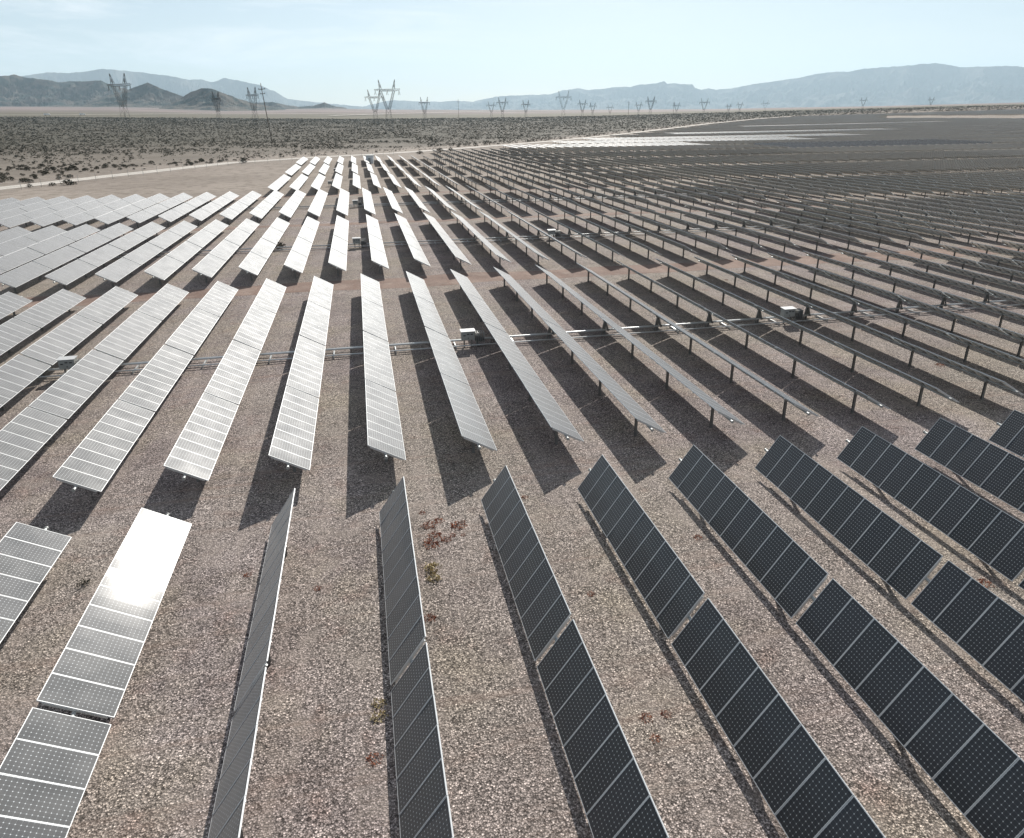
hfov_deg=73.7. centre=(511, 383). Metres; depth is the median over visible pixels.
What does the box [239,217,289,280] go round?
solar tracker row
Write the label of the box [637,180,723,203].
solar tracker row
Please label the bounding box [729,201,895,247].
solar tracker row
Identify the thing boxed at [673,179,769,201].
solar tracker row
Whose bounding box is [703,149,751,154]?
solar tracker row
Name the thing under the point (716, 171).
solar tracker row
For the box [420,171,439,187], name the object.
solar tracker row
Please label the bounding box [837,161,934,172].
solar tracker row
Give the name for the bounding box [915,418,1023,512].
solar tracker row
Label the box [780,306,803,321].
drive cabinet
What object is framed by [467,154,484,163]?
solar tracker row
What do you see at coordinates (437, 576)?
dry weed
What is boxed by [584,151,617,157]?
solar tracker row
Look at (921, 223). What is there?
solar tracker row
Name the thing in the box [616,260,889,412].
solar tracker row
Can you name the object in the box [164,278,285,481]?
solar tracker row
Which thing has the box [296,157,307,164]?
solar tracker row
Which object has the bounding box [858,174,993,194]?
solar tracker row
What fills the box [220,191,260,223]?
solar tracker row
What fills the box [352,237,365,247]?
drive cabinet
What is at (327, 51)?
sky
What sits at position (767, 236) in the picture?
solar tracker row
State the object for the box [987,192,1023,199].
solar tracker row
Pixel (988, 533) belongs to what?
solar tracker row
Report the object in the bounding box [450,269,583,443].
solar tracker row
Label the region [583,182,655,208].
solar tracker row
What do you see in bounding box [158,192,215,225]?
solar tracker row
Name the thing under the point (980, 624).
solar tracker row
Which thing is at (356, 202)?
drive cabinet
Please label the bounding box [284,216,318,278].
solar tracker row
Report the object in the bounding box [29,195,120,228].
solar tracker row
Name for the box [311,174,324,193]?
solar tracker row
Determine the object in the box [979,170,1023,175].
solar tracker row
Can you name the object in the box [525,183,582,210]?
solar tracker row
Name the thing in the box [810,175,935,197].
solar tracker row
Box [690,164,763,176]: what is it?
solar tracker row
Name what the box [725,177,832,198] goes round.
solar tracker row
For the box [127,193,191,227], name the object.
solar tracker row
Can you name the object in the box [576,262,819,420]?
solar tracker row
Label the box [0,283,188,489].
solar tracker row
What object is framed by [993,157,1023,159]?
solar tracker row
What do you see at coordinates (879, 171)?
solar tracker row
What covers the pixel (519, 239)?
solar tracker row
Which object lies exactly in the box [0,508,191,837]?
solar tracker row
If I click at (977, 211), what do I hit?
solar tracker row
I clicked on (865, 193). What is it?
solar tracker row
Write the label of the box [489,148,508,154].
solar tracker row
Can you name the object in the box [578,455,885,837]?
solar tracker row
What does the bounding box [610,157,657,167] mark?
solar tracker row
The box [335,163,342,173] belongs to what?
solar tracker row
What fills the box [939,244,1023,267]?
solar tracker row
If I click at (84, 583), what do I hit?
dry weed
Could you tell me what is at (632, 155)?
solar tracker row
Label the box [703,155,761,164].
solar tracker row
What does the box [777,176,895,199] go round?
solar tracker row
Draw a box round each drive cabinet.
[56,355,81,372]
[352,200,361,206]
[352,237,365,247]
[460,328,484,346]
[547,229,560,238]
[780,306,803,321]
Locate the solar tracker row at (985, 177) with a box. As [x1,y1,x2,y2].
[935,172,1023,181]
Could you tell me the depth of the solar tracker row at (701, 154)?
286.65 m
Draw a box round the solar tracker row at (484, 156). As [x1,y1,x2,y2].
[477,153,497,160]
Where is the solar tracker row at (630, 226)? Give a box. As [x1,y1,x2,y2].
[584,207,696,257]
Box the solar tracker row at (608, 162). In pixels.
[587,158,628,168]
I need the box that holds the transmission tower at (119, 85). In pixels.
[106,73,133,131]
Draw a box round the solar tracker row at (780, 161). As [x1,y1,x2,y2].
[726,155,786,162]
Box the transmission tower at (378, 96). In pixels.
[364,90,383,128]
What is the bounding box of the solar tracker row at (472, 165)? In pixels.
[461,161,483,173]
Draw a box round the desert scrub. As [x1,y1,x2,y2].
[0,105,1023,166]
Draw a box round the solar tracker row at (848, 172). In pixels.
[773,163,857,174]
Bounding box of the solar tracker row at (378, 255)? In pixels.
[366,214,388,273]
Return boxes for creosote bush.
[60,179,73,184]
[275,242,285,248]
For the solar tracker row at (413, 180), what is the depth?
178.28 m
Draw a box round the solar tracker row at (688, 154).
[655,150,696,155]
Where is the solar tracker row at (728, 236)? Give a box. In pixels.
[634,205,766,254]
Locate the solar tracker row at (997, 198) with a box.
[967,193,1023,202]
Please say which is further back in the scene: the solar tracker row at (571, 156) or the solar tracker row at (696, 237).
the solar tracker row at (571, 156)
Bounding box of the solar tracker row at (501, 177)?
[483,169,516,186]
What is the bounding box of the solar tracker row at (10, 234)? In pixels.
[0,226,31,242]
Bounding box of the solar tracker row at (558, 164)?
[537,159,572,168]
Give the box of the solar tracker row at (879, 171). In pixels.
[798,162,888,173]
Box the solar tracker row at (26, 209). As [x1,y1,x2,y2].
[0,196,70,219]
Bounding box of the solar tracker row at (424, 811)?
[379,476,453,837]
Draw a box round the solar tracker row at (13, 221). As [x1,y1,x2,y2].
[0,195,95,228]
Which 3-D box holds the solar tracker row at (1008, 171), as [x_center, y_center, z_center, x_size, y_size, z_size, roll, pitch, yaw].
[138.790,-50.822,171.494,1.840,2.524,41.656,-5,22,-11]
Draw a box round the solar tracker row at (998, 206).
[926,194,1023,210]
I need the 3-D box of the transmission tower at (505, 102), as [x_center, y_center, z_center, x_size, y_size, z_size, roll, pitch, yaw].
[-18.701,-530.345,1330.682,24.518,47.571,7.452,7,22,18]
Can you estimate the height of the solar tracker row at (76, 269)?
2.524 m
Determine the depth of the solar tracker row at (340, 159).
261.74 m
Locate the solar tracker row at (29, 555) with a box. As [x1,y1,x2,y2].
[0,522,71,642]
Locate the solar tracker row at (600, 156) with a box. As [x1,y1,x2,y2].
[573,151,607,158]
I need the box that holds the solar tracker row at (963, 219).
[842,197,1023,233]
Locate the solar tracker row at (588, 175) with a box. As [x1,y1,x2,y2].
[561,168,610,182]
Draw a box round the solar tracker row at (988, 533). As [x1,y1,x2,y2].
[837,426,1023,589]
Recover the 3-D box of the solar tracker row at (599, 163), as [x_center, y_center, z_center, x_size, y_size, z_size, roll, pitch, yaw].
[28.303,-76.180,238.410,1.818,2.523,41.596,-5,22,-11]
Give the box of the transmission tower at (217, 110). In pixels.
[211,92,222,125]
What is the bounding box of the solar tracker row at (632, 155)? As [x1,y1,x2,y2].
[605,151,641,157]
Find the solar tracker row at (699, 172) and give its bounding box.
[663,165,730,180]
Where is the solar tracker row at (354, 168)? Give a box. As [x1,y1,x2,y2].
[352,163,357,173]
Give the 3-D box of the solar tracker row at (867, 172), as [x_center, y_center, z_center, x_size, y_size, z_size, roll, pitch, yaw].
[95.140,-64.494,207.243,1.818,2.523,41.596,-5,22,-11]
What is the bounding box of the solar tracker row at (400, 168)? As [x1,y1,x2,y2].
[394,162,405,173]
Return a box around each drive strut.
[39,217,968,257]
[47,300,1006,370]
[138,190,785,211]
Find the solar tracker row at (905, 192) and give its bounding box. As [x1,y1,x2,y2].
[794,176,914,198]
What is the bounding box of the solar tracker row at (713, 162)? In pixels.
[669,156,722,165]
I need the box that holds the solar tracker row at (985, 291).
[839,249,1023,304]
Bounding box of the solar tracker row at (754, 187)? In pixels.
[709,178,811,199]
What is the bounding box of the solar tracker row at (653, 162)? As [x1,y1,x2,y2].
[622,157,669,166]
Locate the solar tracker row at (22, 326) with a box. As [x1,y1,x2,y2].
[0,289,85,354]
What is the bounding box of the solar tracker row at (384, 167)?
[380,162,389,174]
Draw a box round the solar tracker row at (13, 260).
[0,224,99,273]
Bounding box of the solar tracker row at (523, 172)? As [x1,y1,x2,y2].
[516,169,556,184]
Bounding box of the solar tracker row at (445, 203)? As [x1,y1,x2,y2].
[425,186,456,215]
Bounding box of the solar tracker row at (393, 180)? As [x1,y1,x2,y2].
[387,172,401,190]
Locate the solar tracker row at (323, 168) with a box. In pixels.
[319,163,328,174]
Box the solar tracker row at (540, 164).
[524,159,557,169]
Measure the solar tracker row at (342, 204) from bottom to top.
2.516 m
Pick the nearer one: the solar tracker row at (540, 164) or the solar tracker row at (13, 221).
the solar tracker row at (13, 221)
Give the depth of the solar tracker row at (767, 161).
244.30 m
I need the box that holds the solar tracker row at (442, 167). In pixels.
[434,161,451,172]
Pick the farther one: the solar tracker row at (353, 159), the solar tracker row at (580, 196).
the solar tracker row at (353, 159)
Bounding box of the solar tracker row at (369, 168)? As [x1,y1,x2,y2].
[366,163,373,174]
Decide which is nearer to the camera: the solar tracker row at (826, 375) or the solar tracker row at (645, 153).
the solar tracker row at (826, 375)
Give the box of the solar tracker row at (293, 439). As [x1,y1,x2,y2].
[268,276,332,476]
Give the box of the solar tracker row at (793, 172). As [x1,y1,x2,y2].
[733,164,810,177]
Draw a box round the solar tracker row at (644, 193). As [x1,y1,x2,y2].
[601,181,678,206]
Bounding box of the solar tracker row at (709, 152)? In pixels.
[684,149,729,154]
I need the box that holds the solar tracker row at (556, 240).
[506,210,586,263]
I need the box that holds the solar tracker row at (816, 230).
[706,202,864,249]
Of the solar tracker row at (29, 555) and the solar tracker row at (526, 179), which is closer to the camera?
the solar tracker row at (29, 555)
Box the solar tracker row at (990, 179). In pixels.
[920,172,1023,183]
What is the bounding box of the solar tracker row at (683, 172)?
[648,165,714,180]
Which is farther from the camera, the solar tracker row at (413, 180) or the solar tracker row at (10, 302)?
the solar tracker row at (413, 180)
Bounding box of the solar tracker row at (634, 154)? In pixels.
[615,151,652,156]
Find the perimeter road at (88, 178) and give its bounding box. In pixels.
[0,116,789,189]
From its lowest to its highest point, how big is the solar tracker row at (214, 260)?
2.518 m
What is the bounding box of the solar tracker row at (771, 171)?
[719,164,795,176]
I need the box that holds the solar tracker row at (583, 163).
[562,158,600,167]
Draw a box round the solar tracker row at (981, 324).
[767,252,1023,356]
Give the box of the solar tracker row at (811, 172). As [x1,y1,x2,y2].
[745,163,826,176]
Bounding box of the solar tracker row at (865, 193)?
[760,177,875,200]
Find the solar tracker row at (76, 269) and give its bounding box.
[44,222,165,289]
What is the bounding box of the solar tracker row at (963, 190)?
[842,174,973,195]
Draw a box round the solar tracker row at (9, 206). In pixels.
[0,197,44,211]
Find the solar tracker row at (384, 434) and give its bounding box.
[361,274,405,461]
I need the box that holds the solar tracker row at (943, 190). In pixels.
[826,175,954,196]
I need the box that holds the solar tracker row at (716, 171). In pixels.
[677,165,747,179]
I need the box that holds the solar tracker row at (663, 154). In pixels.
[634,150,675,156]
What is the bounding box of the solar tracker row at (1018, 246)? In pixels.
[1001,240,1023,250]
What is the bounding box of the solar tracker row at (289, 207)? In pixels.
[279,190,305,220]
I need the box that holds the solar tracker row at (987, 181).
[904,172,1023,190]
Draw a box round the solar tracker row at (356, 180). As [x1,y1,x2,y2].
[353,173,360,189]
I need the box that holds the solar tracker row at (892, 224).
[775,200,956,244]
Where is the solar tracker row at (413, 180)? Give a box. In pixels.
[403,171,420,190]
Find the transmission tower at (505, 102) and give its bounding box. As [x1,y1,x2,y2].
[496,98,507,122]
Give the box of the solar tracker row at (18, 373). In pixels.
[0,286,137,410]
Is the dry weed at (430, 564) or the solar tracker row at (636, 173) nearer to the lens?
the dry weed at (430, 564)
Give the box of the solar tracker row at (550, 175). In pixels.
[530,168,573,183]
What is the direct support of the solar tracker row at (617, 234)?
on the ground
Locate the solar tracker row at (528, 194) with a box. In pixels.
[506,184,558,211]
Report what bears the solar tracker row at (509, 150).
on the ground
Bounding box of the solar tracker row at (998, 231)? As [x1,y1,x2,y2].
[820,198,1015,241]
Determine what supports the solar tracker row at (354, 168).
on the ground
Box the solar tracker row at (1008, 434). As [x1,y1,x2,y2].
[989,410,1023,457]
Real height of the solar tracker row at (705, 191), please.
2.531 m
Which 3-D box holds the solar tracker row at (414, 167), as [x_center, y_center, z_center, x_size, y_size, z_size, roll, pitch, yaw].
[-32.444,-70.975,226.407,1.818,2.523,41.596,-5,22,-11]
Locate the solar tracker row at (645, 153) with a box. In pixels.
[624,150,663,156]
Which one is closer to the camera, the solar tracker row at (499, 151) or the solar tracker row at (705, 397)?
the solar tracker row at (705, 397)
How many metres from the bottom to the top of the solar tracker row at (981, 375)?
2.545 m
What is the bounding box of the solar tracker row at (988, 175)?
[950,171,1023,179]
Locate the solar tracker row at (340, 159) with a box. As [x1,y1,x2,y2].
[337,156,343,163]
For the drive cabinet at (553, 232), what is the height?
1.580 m
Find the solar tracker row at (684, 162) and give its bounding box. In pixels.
[645,156,696,164]
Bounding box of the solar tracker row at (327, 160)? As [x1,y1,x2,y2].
[324,156,331,163]
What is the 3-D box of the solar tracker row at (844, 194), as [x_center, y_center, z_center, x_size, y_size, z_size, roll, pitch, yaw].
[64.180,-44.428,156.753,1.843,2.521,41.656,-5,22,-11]
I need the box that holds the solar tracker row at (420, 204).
[405,187,429,216]
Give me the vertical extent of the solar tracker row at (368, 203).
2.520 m
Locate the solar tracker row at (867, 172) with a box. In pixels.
[785,162,872,174]
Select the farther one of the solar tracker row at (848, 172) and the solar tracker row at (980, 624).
the solar tracker row at (848, 172)
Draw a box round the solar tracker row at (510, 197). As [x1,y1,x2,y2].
[487,185,533,212]
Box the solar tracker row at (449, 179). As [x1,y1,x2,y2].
[437,171,459,189]
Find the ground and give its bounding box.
[0,102,1023,837]
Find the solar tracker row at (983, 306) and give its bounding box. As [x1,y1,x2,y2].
[804,251,1023,327]
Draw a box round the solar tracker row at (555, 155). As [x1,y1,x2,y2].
[542,152,570,159]
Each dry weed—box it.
[76,579,89,587]
[365,752,383,766]
[370,710,388,721]
[371,698,386,708]
[420,520,436,529]
[423,562,441,574]
[424,613,435,621]
[425,539,439,549]
[425,574,441,583]
[427,530,441,538]
[450,520,467,530]
[638,713,652,722]
[976,578,994,587]
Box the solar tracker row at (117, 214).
[95,193,169,228]
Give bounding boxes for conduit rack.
[27,221,928,262]
[38,300,1021,377]
[133,191,774,213]
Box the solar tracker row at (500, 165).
[487,160,512,172]
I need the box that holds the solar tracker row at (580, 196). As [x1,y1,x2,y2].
[545,183,606,210]
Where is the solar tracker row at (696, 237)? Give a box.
[609,206,731,256]
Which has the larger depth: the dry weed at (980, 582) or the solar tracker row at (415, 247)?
the solar tracker row at (415, 247)
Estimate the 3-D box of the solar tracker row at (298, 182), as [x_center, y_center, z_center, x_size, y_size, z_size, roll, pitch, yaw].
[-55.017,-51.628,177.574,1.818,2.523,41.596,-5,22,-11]
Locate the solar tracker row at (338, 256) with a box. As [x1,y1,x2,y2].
[328,215,348,275]
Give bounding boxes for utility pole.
[258,83,271,139]
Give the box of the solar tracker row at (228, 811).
[208,488,294,837]
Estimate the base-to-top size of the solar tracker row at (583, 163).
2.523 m
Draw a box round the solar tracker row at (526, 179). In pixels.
[500,169,536,185]
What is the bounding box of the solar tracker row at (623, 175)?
[591,167,645,183]
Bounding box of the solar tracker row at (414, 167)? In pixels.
[408,162,419,174]
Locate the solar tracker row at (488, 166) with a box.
[473,160,497,172]
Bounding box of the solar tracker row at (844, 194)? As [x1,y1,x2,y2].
[743,177,854,201]
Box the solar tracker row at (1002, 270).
[905,245,1023,280]
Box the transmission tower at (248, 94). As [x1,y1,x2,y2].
[246,87,260,128]
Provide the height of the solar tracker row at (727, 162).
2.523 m
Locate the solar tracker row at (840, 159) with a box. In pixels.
[781,154,849,162]
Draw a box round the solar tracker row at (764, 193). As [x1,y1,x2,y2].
[691,178,790,200]
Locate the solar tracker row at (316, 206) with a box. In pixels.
[308,189,327,219]
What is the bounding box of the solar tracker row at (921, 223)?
[798,199,985,242]
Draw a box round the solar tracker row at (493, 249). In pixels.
[452,212,509,267]
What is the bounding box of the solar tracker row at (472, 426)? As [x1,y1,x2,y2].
[406,271,496,452]
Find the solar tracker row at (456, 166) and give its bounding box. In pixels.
[448,161,467,170]
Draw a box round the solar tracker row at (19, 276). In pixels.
[0,223,132,292]
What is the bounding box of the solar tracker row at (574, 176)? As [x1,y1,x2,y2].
[546,168,591,182]
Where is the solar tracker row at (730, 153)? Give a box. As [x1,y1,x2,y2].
[694,149,740,154]
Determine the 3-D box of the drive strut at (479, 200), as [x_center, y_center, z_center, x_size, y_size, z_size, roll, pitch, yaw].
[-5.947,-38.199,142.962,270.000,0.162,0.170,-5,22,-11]
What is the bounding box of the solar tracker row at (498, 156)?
[488,153,509,159]
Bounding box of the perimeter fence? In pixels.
[0,150,393,191]
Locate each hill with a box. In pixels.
[75,83,182,107]
[158,88,285,110]
[255,102,346,108]
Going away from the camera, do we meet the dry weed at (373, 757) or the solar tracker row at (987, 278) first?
the dry weed at (373, 757)
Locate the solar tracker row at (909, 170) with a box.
[824,161,919,173]
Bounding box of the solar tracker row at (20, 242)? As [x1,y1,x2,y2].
[0,225,66,256]
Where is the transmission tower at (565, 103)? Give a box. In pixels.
[556,91,571,123]
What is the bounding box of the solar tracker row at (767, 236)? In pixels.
[658,204,799,252]
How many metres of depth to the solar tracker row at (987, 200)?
127.91 m
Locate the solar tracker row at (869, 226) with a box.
[752,200,925,245]
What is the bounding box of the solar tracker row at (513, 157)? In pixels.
[499,153,521,161]
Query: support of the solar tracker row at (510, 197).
on the ground
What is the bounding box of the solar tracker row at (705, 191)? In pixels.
[655,179,747,202]
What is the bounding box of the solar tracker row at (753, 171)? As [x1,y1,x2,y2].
[705,164,780,177]
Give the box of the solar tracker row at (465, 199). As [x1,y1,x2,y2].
[445,185,482,214]
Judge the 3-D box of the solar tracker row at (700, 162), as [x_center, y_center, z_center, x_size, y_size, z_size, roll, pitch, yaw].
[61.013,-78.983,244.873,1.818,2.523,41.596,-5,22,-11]
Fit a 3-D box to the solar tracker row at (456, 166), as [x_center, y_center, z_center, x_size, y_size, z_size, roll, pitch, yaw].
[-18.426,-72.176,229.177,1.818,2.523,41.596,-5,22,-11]
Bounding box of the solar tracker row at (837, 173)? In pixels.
[759,163,841,176]
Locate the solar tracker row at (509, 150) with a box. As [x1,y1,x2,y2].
[499,148,519,153]
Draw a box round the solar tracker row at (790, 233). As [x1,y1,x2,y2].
[682,203,831,250]
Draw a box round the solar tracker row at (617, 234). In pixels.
[557,207,661,259]
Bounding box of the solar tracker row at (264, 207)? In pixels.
[250,190,283,222]
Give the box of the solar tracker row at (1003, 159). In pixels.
[983,158,1023,160]
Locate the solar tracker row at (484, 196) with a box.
[466,185,507,213]
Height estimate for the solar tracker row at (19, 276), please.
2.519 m
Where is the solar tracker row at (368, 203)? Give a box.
[362,188,375,215]
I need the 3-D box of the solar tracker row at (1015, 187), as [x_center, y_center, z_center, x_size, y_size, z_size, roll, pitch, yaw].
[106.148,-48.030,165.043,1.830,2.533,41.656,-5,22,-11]
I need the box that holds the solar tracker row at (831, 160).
[770,154,836,162]
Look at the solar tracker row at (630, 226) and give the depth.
97.58 m
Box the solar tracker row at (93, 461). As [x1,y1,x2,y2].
[53,281,237,492]
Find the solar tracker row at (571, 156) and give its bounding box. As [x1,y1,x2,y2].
[553,152,582,161]
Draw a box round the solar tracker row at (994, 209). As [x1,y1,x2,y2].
[906,195,1023,215]
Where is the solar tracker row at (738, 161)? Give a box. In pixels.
[693,156,749,164]
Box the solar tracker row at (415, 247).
[395,213,430,272]
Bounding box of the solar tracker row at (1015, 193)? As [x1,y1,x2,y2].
[1006,191,1023,195]
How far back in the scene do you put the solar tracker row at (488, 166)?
223.34 m
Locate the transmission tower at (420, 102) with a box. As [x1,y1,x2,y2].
[418,97,429,125]
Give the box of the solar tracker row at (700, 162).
[657,156,710,166]
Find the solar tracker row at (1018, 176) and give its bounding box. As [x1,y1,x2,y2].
[965,171,1023,177]
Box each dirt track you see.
[21,245,1023,307]
[91,203,881,234]
[164,182,758,200]
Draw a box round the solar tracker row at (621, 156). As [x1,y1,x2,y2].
[594,151,629,158]
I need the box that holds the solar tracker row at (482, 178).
[468,170,498,185]
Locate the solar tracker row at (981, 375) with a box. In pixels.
[694,256,1023,399]
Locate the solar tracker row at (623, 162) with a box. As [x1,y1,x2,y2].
[598,157,642,166]
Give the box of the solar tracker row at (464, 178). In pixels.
[452,170,480,185]
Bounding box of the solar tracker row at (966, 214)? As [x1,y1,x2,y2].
[863,196,1023,231]
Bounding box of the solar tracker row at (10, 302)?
[0,292,31,318]
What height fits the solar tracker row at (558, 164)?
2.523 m
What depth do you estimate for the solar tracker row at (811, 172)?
199.44 m
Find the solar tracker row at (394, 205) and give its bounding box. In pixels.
[383,187,402,212]
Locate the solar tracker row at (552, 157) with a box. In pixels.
[531,152,559,159]
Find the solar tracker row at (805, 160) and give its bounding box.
[748,154,812,163]
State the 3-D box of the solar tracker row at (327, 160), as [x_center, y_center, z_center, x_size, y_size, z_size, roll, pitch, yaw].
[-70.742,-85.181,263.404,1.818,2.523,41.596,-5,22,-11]
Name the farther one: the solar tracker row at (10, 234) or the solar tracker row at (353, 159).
the solar tracker row at (353, 159)
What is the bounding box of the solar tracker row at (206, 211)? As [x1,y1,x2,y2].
[190,191,238,224]
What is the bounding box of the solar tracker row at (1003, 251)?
[971,242,1023,258]
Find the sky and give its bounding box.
[0,0,1023,106]
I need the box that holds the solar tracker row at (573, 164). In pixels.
[550,159,585,168]
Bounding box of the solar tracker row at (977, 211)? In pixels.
[885,196,1023,223]
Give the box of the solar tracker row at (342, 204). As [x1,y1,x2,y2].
[336,189,348,217]
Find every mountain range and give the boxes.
[0,74,127,106]
[22,69,369,108]
[363,63,1023,109]
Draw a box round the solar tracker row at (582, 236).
[531,208,625,261]
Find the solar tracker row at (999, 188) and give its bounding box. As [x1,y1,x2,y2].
[873,173,1012,193]
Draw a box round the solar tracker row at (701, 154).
[665,150,708,155]
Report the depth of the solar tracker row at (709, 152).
288.98 m
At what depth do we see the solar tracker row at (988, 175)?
175.64 m
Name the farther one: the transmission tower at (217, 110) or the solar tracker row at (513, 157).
the transmission tower at (217, 110)
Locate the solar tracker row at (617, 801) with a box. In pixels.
[481,465,668,837]
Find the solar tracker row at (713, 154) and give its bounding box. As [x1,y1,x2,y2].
[675,150,718,156]
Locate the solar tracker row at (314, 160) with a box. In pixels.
[310,156,319,164]
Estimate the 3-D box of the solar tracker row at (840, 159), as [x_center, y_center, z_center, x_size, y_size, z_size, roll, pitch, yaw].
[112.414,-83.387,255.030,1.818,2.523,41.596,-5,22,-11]
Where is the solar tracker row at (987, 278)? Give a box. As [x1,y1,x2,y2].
[872,247,1023,290]
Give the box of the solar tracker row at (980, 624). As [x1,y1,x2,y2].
[755,435,1023,701]
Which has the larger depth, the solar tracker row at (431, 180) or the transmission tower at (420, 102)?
the transmission tower at (420, 102)
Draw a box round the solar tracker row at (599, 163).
[574,158,615,167]
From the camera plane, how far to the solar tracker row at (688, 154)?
286.41 m
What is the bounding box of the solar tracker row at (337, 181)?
[332,173,342,192]
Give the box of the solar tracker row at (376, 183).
[370,172,381,191]
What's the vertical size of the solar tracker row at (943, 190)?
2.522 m
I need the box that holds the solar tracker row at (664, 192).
[620,181,701,205]
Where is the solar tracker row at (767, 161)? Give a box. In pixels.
[715,155,774,163]
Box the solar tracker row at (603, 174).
[576,167,627,184]
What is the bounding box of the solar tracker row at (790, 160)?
[738,155,799,162]
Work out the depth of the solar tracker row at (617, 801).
20.11 m
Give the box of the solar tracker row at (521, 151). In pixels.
[509,148,530,153]
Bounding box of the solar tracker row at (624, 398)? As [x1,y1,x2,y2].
[494,267,665,435]
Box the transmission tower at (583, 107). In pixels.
[579,100,587,119]
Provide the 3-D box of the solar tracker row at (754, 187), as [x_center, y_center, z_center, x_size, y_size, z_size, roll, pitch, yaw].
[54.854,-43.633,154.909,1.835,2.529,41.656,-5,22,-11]
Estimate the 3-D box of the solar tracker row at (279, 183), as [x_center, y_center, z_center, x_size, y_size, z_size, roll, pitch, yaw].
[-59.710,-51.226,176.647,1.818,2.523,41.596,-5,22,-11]
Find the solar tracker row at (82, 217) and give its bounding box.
[62,194,145,228]
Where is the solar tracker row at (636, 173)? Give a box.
[606,167,662,183]
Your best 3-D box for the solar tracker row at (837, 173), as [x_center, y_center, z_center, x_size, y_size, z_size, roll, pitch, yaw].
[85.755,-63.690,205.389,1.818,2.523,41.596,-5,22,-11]
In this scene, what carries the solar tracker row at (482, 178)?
on the ground
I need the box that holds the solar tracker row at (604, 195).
[563,182,632,209]
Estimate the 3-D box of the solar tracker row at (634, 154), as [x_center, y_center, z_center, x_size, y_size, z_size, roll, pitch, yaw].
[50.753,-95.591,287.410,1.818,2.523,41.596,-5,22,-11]
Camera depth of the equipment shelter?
262.78 m
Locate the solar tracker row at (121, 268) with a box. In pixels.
[95,221,197,287]
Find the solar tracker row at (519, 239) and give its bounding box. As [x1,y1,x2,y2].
[478,210,548,265]
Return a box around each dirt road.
[85,113,297,114]
[332,111,479,115]
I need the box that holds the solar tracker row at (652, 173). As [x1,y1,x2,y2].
[620,166,680,182]
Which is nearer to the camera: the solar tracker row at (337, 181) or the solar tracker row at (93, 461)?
the solar tracker row at (93, 461)
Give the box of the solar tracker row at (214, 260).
[192,219,258,282]
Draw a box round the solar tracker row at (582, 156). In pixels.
[564,152,595,159]
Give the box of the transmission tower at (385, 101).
[374,80,399,132]
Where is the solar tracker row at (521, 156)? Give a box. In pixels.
[510,153,534,160]
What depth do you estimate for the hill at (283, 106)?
9279.47 m
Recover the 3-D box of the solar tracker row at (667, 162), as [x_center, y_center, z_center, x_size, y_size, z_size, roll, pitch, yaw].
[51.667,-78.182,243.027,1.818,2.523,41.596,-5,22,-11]
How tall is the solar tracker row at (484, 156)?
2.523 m
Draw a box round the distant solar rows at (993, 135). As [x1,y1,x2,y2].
[503,109,1023,157]
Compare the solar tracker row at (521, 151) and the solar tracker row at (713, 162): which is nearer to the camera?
the solar tracker row at (713, 162)
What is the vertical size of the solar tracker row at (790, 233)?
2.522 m
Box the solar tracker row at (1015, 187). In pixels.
[889,173,1023,192]
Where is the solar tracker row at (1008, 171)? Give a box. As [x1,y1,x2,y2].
[994,170,1023,173]
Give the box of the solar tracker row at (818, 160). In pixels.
[759,154,824,162]
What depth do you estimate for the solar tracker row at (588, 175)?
189.81 m
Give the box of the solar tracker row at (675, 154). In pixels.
[645,150,685,156]
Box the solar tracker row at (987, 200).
[947,194,1023,206]
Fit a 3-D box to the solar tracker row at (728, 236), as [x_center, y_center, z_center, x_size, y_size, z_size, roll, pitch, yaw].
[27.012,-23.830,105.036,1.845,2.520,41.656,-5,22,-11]
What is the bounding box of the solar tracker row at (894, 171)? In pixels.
[812,162,904,173]
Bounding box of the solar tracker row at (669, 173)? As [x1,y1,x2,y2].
[634,166,698,181]
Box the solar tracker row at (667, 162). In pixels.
[635,157,683,165]
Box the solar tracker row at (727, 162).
[681,156,736,163]
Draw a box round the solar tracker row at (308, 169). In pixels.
[302,164,315,175]
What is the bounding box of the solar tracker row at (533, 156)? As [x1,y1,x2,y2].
[520,152,547,159]
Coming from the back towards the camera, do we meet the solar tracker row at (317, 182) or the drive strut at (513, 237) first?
the solar tracker row at (317, 182)
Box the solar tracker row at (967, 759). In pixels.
[669,445,1023,837]
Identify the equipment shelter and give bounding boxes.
[365,154,373,163]
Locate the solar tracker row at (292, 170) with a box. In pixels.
[285,164,300,175]
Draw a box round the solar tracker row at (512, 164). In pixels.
[500,160,528,169]
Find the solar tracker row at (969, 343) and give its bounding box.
[732,255,1023,365]
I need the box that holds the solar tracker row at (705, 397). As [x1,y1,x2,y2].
[536,265,744,427]
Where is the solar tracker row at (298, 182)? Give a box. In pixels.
[289,174,307,192]
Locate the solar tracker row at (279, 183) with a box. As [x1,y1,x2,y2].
[268,174,290,191]
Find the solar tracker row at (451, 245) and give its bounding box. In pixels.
[423,212,470,269]
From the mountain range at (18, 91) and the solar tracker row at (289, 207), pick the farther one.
the mountain range at (18, 91)
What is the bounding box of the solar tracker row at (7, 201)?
[0,197,19,205]
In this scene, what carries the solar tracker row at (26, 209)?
on the ground
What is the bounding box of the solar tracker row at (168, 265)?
[144,220,228,285]
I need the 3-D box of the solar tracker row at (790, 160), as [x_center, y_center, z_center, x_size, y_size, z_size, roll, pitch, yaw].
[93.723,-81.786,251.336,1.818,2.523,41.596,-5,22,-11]
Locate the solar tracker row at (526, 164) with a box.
[513,160,542,170]
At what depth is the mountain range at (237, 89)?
27150.15 m
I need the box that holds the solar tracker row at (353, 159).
[351,156,355,163]
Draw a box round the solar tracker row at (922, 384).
[655,258,958,405]

